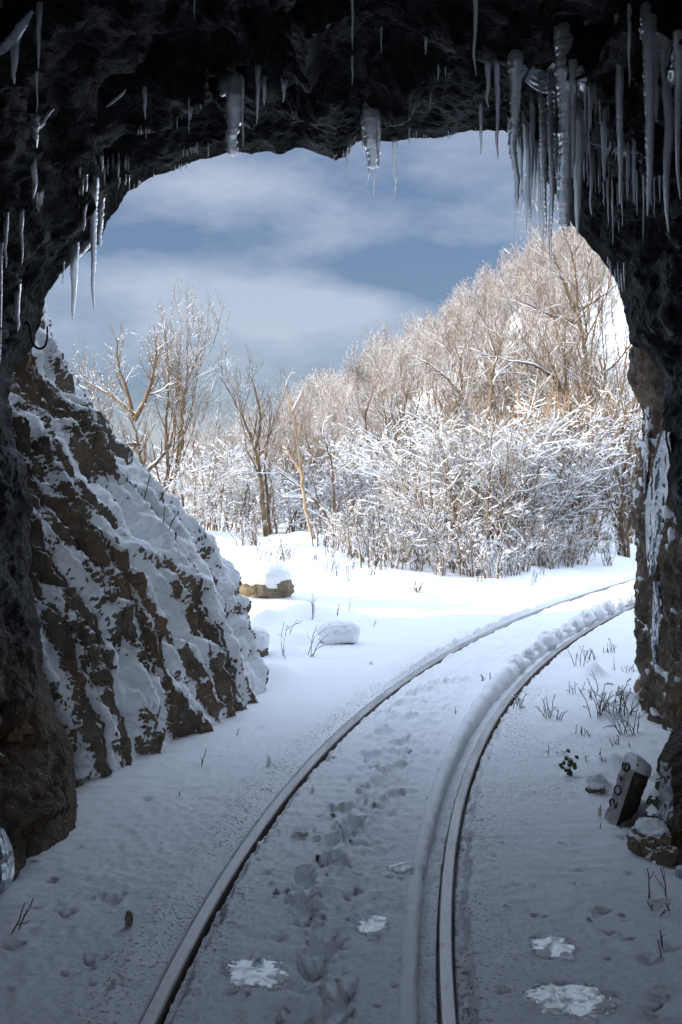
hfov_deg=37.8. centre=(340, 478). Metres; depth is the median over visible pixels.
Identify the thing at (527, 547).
snowy shrub
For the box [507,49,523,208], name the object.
icicle
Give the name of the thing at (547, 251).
hillside tree
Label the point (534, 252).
hillside tree
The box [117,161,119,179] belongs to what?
icicle
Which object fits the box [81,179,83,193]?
icicle
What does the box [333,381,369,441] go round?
hillside tree
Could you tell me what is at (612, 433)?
thicket sapling
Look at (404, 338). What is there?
hillside tree
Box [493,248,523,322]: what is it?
hillside tree
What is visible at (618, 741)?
dry weed
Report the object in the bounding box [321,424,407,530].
snowy shrub
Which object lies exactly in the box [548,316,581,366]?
hillside tree
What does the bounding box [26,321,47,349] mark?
iron hook
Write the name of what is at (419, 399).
bare tree
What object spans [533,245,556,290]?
hillside tree
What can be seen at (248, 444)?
hillside tree
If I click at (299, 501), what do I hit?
snowy shrub
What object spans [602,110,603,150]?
icicle
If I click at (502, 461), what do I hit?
thicket sapling
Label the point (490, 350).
bare tree
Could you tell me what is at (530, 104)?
icicle
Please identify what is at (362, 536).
snowy shrub
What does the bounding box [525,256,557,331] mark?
hillside tree
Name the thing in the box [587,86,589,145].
icicle
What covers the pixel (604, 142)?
icicle
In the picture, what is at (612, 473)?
thicket sapling
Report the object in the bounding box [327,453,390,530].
snowy shrub
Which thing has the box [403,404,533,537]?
snowy shrub
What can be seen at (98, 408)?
bare tree
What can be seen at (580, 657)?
dry weed
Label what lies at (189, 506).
snowy shrub
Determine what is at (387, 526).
snowy shrub
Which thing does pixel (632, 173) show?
icicle
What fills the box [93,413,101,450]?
bare twig
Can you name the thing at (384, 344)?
hillside tree
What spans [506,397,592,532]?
thicket sapling
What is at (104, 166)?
icicle
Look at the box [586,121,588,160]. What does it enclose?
icicle
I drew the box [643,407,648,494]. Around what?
ice flow
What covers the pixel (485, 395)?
bare tree
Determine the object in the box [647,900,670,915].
dry twig
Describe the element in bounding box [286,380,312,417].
hillside tree
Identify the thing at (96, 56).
rock tunnel
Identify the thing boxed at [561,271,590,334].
hillside tree
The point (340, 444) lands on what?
bare tree
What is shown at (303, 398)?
hillside tree
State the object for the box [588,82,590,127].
icicle
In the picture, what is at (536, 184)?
icicle
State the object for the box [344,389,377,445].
hillside tree
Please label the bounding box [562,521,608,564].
snowy shrub
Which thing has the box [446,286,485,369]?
hillside tree
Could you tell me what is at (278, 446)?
bare tree
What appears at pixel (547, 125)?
icicle
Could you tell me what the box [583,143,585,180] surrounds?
icicle
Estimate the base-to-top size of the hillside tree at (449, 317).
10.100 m
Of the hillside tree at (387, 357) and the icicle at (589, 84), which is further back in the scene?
the hillside tree at (387, 357)
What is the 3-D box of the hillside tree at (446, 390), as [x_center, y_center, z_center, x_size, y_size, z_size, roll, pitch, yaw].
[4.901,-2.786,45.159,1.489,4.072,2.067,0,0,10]
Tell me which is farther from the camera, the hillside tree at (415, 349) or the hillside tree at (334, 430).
the hillside tree at (415, 349)
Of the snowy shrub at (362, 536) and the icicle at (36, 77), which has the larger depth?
the snowy shrub at (362, 536)
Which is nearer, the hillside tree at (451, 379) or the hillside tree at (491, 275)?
the hillside tree at (451, 379)
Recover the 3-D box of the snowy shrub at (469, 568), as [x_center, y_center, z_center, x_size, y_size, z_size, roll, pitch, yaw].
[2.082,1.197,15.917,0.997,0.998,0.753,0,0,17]
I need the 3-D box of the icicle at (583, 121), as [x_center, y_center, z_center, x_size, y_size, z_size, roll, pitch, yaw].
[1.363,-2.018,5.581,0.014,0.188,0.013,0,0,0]
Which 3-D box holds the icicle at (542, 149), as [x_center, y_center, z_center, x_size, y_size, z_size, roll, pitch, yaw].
[1.226,-1.849,6.027,0.077,1.028,0.080,0,0,0]
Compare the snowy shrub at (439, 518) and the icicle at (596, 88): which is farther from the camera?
the snowy shrub at (439, 518)
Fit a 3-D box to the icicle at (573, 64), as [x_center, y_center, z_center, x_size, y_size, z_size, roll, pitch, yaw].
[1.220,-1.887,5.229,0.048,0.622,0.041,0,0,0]
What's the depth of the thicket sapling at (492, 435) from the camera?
20.86 m
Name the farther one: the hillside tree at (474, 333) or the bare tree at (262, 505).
the hillside tree at (474, 333)
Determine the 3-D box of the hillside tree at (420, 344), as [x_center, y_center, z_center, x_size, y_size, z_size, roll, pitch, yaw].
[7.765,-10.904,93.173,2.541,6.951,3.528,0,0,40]
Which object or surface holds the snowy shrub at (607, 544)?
on the snow ground
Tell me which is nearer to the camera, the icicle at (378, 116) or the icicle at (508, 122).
the icicle at (378, 116)
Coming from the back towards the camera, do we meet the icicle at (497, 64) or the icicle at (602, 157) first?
the icicle at (497, 64)
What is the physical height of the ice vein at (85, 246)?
0.177 m
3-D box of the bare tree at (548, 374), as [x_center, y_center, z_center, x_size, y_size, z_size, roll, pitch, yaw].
[5.690,-2.148,26.663,3.774,7.400,3.110,0,0,25]
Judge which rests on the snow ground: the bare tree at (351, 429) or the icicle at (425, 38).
the bare tree at (351, 429)
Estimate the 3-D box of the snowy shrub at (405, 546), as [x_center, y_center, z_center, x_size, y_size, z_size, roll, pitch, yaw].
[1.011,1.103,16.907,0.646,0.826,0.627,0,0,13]
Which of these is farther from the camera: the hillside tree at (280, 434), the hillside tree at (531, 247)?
the hillside tree at (531, 247)
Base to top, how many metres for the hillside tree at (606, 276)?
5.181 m
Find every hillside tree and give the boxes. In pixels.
[148,439,181,492]
[182,419,209,476]
[195,430,220,471]
[202,425,222,481]
[217,421,240,458]
[224,401,266,456]
[230,405,267,467]
[235,415,265,458]
[239,426,261,495]
[252,403,275,458]
[267,394,297,436]
[268,421,283,457]
[277,382,304,437]
[278,395,295,464]
[284,393,317,443]
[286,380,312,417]
[286,412,306,452]
[291,376,321,455]
[292,373,308,391]
[295,381,323,451]
[300,372,322,424]
[302,403,321,443]
[303,395,321,439]
[305,370,329,439]
[307,387,322,436]
[308,366,328,407]
[309,366,338,448]
[312,403,336,450]
[313,385,347,456]
[314,364,350,432]
[315,365,355,420]
[315,408,342,447]
[317,381,347,429]
[324,372,355,439]
[324,383,346,447]
[332,373,357,437]
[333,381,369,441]
[337,341,372,422]
[341,408,360,451]
[344,363,372,403]
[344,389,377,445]
[349,379,392,461]
[350,381,367,428]
[353,358,373,407]
[354,334,379,377]
[356,332,391,397]
[357,331,385,410]
[357,374,376,406]
[366,344,400,429]
[368,319,397,401]
[370,390,411,435]
[371,403,391,450]
[377,331,396,392]
[379,337,404,408]
[379,349,400,404]
[380,327,414,395]
[384,335,417,411]
[384,344,413,409]
[393,325,418,353]
[393,341,422,412]
[395,314,419,350]
[398,311,419,343]
[400,348,424,403]
[402,321,427,382]
[403,321,437,395]
[408,307,437,333]
[409,318,439,356]
[412,323,453,391]
[414,325,442,397]
[414,338,441,402]
[416,322,453,404]
[417,312,441,384]
[422,315,446,388]
[425,343,450,406]
[428,301,457,379]
[432,282,462,372]
[433,383,452,424]
[436,302,457,370]
[439,378,460,425]
[440,363,463,409]
[442,308,488,371]
[443,281,479,371]
[444,278,480,368]
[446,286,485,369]
[455,310,482,388]
[458,280,494,365]
[458,284,478,314]
[459,276,481,339]
[459,316,482,372]
[460,266,492,342]
[465,300,487,364]
[469,263,498,339]
[472,267,506,348]
[474,258,505,299]
[474,310,504,379]
[475,307,503,369]
[475,360,500,405]
[480,273,516,346]
[483,290,509,338]
[485,258,518,322]
[486,315,513,368]
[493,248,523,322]
[500,244,524,317]
[502,322,540,370]
[504,254,532,335]
[508,261,523,314]
[512,267,534,336]
[513,241,533,284]
[513,294,540,345]
[516,243,528,286]
[517,236,560,276]
[519,248,538,283]
[519,304,546,354]
[520,288,545,338]
[521,334,546,378]
[522,225,556,275]
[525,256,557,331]
[525,272,551,331]
[528,251,551,285]
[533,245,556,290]
[534,235,558,283]
[535,263,553,324]
[536,289,570,351]
[537,317,561,372]
[539,229,564,292]
[541,275,563,311]
[541,283,573,337]
[541,288,568,341]
[545,228,565,266]
[548,238,577,295]
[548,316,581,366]
[551,233,580,289]
[553,226,583,304]
[553,248,587,333]
[554,277,587,329]
[555,314,594,381]
[555,340,576,388]
[558,252,586,305]
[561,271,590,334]
[565,227,588,260]
[576,242,607,327]
[580,246,609,295]
[581,330,601,374]
[592,255,608,322]
[601,268,619,326]
[604,341,629,395]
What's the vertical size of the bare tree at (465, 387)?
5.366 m
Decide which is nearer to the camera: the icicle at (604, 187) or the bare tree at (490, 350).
the icicle at (604, 187)
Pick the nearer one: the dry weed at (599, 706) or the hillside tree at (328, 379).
the dry weed at (599, 706)
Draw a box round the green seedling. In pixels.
[559,749,578,775]
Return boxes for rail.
[140,578,635,1023]
[397,591,634,1023]
[438,605,633,1023]
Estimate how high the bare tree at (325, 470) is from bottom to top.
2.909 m
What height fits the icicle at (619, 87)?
0.994 m
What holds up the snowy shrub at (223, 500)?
on the snow ground
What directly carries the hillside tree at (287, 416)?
on the snow ground
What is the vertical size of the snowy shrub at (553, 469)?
3.470 m
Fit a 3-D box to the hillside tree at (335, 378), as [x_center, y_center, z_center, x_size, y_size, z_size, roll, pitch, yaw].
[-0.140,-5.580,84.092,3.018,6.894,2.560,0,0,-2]
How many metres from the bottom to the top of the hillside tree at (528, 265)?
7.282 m
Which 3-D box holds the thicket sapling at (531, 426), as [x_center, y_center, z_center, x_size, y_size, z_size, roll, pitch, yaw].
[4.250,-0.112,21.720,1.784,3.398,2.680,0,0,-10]
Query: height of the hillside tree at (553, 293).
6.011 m
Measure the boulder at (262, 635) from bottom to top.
0.378 m
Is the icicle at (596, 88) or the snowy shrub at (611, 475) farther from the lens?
the snowy shrub at (611, 475)
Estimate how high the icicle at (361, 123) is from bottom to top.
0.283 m
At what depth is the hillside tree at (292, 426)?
75.81 m
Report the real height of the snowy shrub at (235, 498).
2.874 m
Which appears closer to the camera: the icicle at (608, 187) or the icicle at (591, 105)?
the icicle at (591, 105)
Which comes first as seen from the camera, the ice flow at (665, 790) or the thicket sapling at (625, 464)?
the ice flow at (665, 790)
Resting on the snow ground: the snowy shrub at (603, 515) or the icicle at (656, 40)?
the snowy shrub at (603, 515)
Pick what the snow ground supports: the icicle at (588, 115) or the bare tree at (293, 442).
the bare tree at (293, 442)
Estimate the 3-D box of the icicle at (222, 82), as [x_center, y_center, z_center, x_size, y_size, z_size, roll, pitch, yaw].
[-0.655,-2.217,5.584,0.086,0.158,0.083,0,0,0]
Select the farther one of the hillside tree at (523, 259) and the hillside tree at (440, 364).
the hillside tree at (523, 259)
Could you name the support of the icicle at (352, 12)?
hanging from the rock tunnel
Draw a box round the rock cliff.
[623,303,681,731]
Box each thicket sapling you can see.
[418,404,470,537]
[421,383,553,535]
[423,408,474,532]
[443,390,531,521]
[475,421,555,535]
[477,408,514,528]
[479,393,581,522]
[485,403,540,514]
[498,384,617,459]
[500,366,598,457]
[503,396,579,461]
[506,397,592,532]
[542,371,633,467]
[545,443,629,537]
[546,364,642,533]
[558,460,610,545]
[560,381,642,542]
[560,403,642,531]
[567,412,642,555]
[576,391,630,495]
[593,441,639,556]
[599,432,636,539]
[600,375,641,543]
[616,451,639,557]
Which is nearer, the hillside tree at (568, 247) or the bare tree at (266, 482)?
the bare tree at (266, 482)
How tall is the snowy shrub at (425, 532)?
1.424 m
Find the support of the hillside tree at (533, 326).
on the snow ground
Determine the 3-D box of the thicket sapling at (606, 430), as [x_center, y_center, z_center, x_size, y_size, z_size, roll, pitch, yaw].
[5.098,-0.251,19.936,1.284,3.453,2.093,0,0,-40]
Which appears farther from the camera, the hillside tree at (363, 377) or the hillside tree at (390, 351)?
the hillside tree at (363, 377)
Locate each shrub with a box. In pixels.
[149,436,231,524]
[159,447,262,531]
[161,434,251,525]
[171,430,252,530]
[187,465,252,527]
[208,434,305,532]
[220,496,259,545]
[223,464,293,532]
[234,454,297,527]
[236,438,326,533]
[236,508,265,545]
[266,533,305,560]
[268,455,328,529]
[272,430,346,532]
[280,463,346,533]
[300,467,379,524]
[303,488,346,546]
[317,507,362,549]
[318,434,374,523]
[319,492,371,554]
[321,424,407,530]
[321,431,400,519]
[323,491,378,547]
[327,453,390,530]
[328,501,386,557]
[330,409,508,535]
[340,404,524,541]
[341,491,411,562]
[341,495,412,567]
[347,419,438,536]
[354,492,422,559]
[363,515,400,544]
[374,502,416,548]
[374,508,431,569]
[375,448,456,525]
[382,505,433,561]
[382,521,420,561]
[386,496,451,561]
[388,481,450,552]
[394,524,447,570]
[398,361,592,550]
[400,400,543,535]
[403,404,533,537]
[403,490,486,565]
[408,575,424,592]
[415,500,477,567]
[415,529,456,575]
[425,508,483,575]
[432,523,475,568]
[435,418,555,543]
[442,522,500,576]
[456,525,499,572]
[469,527,518,578]
[476,397,579,535]
[478,419,637,555]
[478,516,538,574]
[490,492,551,561]
[491,535,532,575]
[494,373,637,539]
[494,498,559,566]
[503,431,634,542]
[506,526,545,571]
[518,413,634,535]
[519,497,563,560]
[528,517,571,569]
[541,521,574,562]
[543,512,595,560]
[545,513,592,567]
[551,491,619,558]
[554,403,639,541]
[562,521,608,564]
[580,519,619,553]
[585,516,611,540]
[608,522,634,555]
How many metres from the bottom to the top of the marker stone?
0.387 m
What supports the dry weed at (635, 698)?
on the snow ground
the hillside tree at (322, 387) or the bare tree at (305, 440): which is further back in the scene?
the hillside tree at (322, 387)
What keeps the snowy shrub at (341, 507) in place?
on the snow ground
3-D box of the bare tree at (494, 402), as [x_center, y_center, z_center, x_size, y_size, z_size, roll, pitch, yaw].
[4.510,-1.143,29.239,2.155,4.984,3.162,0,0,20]
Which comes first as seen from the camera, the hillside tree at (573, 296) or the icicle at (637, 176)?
the icicle at (637, 176)
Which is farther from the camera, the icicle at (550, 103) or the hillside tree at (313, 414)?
the hillside tree at (313, 414)
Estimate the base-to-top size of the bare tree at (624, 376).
6.389 m
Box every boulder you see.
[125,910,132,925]
[235,561,294,597]
[251,625,269,656]
[316,619,359,643]
[585,774,605,793]
[627,817,672,856]
[650,844,678,866]
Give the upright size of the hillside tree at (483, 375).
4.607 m
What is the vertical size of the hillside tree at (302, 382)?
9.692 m
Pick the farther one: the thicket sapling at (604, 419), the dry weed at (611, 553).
the thicket sapling at (604, 419)
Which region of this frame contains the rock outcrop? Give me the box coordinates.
[0,303,268,787]
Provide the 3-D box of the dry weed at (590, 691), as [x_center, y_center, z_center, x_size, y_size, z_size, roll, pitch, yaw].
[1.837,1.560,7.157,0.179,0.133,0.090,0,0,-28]
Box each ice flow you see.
[0,828,14,892]
[521,62,587,95]
[590,143,646,165]
[639,28,674,87]
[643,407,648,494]
[645,431,670,576]
[651,581,661,668]
[656,761,673,821]
[674,865,681,878]
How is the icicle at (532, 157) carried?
attached to the rock tunnel
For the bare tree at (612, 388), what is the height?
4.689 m
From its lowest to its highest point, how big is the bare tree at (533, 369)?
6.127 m
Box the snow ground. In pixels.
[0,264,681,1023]
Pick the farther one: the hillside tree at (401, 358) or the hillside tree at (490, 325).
the hillside tree at (401, 358)
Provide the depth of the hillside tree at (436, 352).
80.44 m
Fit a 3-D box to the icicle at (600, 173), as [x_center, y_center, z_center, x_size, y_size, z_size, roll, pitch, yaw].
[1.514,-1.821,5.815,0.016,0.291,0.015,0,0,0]
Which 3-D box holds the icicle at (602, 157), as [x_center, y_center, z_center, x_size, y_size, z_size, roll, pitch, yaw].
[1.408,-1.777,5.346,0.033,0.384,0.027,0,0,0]
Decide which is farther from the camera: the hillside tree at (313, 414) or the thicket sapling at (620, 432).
the hillside tree at (313, 414)
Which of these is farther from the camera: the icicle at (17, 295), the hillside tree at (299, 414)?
the hillside tree at (299, 414)
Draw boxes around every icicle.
[0,242,3,363]
[3,212,8,266]
[9,29,21,83]
[14,280,21,331]
[19,208,24,264]
[28,113,39,197]
[35,71,38,111]
[36,1,42,67]
[62,260,64,282]
[69,242,79,319]
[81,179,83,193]
[82,174,87,230]
[90,176,98,311]
[97,198,104,245]
[100,156,103,171]
[103,165,105,184]
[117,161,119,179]
[124,155,126,169]
[142,86,146,119]
[188,96,189,133]
[217,73,227,96]
[224,68,241,155]
[240,72,244,143]
[255,64,260,123]
[261,76,267,104]
[280,73,286,101]
[345,148,347,185]
[351,0,353,49]
[351,55,353,82]
[360,113,363,146]
[362,102,380,168]
[366,154,369,183]
[372,169,375,200]
[375,108,381,165]
[380,26,382,52]
[392,135,397,204]
[423,36,427,53]
[437,63,439,81]
[472,0,477,75]
[478,101,482,156]
[484,61,491,105]
[494,58,500,158]
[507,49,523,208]
[507,116,510,150]
[514,146,516,261]
[517,125,524,218]
[521,110,533,232]
[521,128,523,196]
[529,99,532,190]
[530,198,531,241]
[531,95,535,147]
[531,123,533,210]
[533,138,536,222]
[535,167,537,204]
[537,91,546,257]
[537,140,540,237]
[544,98,546,157]
[545,72,555,264]
[546,98,547,152]
[552,79,558,199]
[553,22,573,227]
[569,59,577,177]
[574,95,583,236]
[582,104,584,150]
[583,109,584,133]
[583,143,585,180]
[584,83,586,131]
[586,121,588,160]
[586,136,586,169]
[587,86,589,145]
[587,151,588,185]
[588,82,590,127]
[588,144,594,214]
[591,83,592,129]
[595,84,597,109]
[595,151,595,191]
[597,151,600,192]
[599,100,601,122]
[600,123,604,181]
[600,156,600,190]
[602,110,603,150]
[602,183,605,204]
[604,111,604,174]
[605,146,605,178]
[607,181,609,223]
[609,261,611,277]
[611,169,613,231]
[614,11,623,203]
[616,182,618,228]
[621,174,623,225]
[623,133,625,155]
[623,263,624,287]
[626,133,626,196]
[627,3,631,86]
[627,132,630,190]
[631,145,633,199]
[633,139,635,202]
[636,169,638,211]
[639,2,657,215]
[642,175,644,238]
[652,35,662,122]
[658,175,660,201]
[660,40,673,231]
[673,30,681,198]
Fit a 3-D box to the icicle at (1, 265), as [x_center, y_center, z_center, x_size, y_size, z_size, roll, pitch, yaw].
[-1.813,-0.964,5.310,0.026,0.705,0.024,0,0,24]
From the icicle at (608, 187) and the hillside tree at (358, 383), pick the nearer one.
the icicle at (608, 187)
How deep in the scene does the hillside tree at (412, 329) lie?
125.07 m
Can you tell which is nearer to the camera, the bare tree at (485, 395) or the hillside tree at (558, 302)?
the bare tree at (485, 395)
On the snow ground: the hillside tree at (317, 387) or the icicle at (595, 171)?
the hillside tree at (317, 387)
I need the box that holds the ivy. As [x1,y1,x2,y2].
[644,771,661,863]
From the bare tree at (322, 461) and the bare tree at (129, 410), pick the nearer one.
the bare tree at (129, 410)
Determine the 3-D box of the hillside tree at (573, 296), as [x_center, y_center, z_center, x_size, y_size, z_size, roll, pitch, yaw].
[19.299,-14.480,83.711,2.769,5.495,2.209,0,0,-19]
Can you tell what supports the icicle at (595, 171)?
attached to the rock tunnel
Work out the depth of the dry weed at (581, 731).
6.16 m
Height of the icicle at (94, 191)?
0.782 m
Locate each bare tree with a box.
[69,340,125,440]
[72,311,186,483]
[136,281,220,491]
[147,288,230,495]
[161,431,210,502]
[182,432,210,496]
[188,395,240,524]
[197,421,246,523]
[205,343,303,536]
[205,435,246,494]
[233,387,286,516]
[246,385,295,534]
[251,404,328,502]
[252,419,294,471]
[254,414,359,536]
[262,399,311,525]
[263,428,308,531]
[275,418,306,477]
[282,368,317,538]
[289,399,346,531]
[289,429,311,483]
[289,430,337,504]
[308,430,338,508]
[311,423,348,474]
[312,425,352,512]
[322,422,348,513]
[330,355,444,510]
[330,406,368,467]
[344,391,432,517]
[346,358,428,474]
[373,369,442,479]
[378,423,427,513]
[387,296,502,508]
[393,389,432,454]
[405,363,470,439]
[413,363,474,468]
[415,363,474,428]
[417,345,487,453]
[433,383,486,511]
[447,283,540,426]
[449,362,508,446]
[452,313,540,430]
[466,354,523,460]
[469,255,622,438]
[469,312,524,455]
[487,337,535,410]
[490,177,630,492]
[494,325,588,438]
[496,319,572,419]
[500,331,569,415]
[505,315,580,421]
[521,312,641,460]
[528,317,614,437]
[559,359,601,408]
[564,324,641,526]
[573,368,642,467]
[581,345,617,409]
[583,350,629,445]
[591,351,633,426]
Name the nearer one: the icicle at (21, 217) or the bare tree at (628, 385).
the icicle at (21, 217)
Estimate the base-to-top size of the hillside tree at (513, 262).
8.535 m
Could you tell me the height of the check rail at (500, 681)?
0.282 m
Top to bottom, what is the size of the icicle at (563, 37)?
1.078 m
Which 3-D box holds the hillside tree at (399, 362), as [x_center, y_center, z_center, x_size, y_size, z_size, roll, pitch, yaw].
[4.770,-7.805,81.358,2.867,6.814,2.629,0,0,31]
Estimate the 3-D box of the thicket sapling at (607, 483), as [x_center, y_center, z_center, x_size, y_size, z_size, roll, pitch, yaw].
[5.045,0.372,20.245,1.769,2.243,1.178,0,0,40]
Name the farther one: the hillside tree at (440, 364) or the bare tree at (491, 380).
the hillside tree at (440, 364)
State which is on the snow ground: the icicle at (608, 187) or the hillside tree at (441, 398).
the hillside tree at (441, 398)
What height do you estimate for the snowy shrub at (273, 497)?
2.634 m
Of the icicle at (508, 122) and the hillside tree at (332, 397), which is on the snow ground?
the hillside tree at (332, 397)
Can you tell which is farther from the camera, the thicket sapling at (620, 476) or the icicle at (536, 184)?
the thicket sapling at (620, 476)
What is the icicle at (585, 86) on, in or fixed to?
hanging from the rock tunnel
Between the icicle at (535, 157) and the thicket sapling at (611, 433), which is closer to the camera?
the icicle at (535, 157)
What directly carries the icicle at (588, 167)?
attached to the rock tunnel
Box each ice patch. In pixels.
[219,953,292,994]
[354,915,390,936]
[386,862,412,876]
[519,980,621,1020]
[528,935,578,961]
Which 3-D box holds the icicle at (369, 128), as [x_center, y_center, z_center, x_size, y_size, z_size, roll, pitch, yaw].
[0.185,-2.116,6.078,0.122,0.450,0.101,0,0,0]
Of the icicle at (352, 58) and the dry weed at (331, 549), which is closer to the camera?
the icicle at (352, 58)
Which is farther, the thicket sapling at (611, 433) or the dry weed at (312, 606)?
the thicket sapling at (611, 433)
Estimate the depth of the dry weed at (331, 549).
17.64 m
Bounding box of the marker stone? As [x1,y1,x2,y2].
[604,752,651,825]
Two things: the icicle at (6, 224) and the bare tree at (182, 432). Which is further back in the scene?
the bare tree at (182, 432)
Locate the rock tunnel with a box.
[0,0,681,881]
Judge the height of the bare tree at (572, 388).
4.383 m
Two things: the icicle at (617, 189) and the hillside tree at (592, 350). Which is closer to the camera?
the icicle at (617, 189)
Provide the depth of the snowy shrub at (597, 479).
19.61 m
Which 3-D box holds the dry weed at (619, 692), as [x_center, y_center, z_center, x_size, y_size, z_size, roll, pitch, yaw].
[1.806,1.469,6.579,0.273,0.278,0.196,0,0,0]
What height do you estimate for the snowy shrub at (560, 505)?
2.618 m
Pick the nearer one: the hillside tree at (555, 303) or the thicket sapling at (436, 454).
the thicket sapling at (436, 454)
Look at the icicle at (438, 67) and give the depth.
5.56 m
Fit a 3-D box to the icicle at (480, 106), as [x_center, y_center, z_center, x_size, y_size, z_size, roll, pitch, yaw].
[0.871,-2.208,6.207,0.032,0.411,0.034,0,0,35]
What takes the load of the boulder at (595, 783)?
on the snow ground
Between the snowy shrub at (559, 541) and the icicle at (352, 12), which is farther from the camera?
the snowy shrub at (559, 541)
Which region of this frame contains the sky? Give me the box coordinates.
[45,130,596,492]
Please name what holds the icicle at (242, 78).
attached to the rock tunnel
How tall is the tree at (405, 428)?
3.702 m
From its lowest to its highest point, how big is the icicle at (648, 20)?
0.961 m
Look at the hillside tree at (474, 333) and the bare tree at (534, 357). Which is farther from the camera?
the hillside tree at (474, 333)
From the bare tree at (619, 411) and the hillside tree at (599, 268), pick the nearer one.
the bare tree at (619, 411)
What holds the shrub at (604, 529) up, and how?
on the snow ground
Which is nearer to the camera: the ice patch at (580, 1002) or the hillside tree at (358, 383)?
the ice patch at (580, 1002)
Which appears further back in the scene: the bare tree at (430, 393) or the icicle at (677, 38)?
the bare tree at (430, 393)
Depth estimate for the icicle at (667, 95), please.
4.42 m
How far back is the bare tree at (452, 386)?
26.88 m
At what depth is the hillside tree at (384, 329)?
123.05 m
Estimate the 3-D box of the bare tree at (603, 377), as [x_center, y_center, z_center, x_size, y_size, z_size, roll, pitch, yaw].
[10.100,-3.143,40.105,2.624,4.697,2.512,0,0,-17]
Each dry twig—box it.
[11,898,33,932]
[278,619,302,637]
[647,867,666,898]
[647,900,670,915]
[657,930,665,956]
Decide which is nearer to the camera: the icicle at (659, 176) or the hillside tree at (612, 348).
the icicle at (659, 176)
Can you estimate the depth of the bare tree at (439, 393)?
32.59 m
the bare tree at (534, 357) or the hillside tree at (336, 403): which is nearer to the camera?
the bare tree at (534, 357)
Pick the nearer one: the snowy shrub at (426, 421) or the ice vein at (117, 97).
the ice vein at (117, 97)
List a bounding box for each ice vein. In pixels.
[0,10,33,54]
[31,107,53,131]
[79,238,90,258]
[106,89,125,106]
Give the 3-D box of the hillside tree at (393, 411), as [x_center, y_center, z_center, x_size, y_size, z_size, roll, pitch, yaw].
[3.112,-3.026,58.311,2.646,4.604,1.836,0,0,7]
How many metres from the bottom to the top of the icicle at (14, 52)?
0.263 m
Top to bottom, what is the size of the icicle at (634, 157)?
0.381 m
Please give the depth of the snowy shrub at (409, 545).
16.78 m
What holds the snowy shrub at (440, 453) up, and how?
on the snow ground
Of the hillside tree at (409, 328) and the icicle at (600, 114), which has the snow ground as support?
the hillside tree at (409, 328)
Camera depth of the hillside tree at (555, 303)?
76.86 m
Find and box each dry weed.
[307,625,342,656]
[309,593,315,619]
[327,537,339,556]
[343,563,350,580]
[367,557,376,574]
[379,551,389,569]
[509,557,517,576]
[511,693,528,708]
[535,693,557,718]
[568,645,588,666]
[575,724,590,736]
[578,678,616,717]
[584,649,596,659]
[589,689,606,699]
[590,678,630,715]
[602,703,645,735]
[605,542,617,564]
[609,734,629,746]
[617,681,644,713]
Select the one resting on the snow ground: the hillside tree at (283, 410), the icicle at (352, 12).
the hillside tree at (283, 410)
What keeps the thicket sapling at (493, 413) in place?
on the snow ground
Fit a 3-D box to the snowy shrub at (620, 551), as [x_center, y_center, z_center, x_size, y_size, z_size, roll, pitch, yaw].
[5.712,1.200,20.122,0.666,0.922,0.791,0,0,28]
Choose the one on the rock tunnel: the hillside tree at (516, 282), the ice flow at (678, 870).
the ice flow at (678, 870)
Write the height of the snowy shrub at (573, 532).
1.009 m
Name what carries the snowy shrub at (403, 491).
on the snow ground
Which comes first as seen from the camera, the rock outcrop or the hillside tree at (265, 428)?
the rock outcrop
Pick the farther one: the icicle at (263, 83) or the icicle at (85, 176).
the icicle at (85, 176)
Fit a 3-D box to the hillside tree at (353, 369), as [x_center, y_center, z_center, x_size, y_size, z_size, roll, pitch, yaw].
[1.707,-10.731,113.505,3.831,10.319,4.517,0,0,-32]
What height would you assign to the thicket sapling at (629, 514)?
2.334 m
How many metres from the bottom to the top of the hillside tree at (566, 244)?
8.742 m
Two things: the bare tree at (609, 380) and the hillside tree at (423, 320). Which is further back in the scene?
the hillside tree at (423, 320)
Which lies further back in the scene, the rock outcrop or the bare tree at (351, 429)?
the bare tree at (351, 429)
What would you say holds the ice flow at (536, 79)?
attached to the rock tunnel
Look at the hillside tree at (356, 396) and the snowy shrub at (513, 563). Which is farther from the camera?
the hillside tree at (356, 396)
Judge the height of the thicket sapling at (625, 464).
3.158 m
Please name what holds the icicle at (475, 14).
hanging from the rock tunnel
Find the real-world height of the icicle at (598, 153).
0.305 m
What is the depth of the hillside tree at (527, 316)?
74.06 m
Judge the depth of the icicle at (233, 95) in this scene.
5.54 m
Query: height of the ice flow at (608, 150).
0.446 m
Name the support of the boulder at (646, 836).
on the snow ground
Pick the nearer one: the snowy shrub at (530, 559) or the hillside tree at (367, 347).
the snowy shrub at (530, 559)
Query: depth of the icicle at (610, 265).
6.19 m
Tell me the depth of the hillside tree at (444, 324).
115.39 m
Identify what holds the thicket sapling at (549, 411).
on the snow ground
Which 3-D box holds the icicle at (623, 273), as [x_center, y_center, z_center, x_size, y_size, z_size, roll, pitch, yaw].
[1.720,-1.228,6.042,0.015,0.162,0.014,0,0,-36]
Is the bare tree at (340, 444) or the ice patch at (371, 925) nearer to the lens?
the ice patch at (371, 925)
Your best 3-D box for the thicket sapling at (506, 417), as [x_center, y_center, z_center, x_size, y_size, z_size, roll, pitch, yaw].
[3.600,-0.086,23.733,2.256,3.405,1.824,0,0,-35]
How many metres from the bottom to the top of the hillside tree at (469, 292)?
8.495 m
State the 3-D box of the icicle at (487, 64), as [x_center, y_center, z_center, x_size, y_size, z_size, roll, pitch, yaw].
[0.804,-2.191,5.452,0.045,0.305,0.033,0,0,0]
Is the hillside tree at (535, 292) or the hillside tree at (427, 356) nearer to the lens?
the hillside tree at (427, 356)
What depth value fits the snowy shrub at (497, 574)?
15.73 m

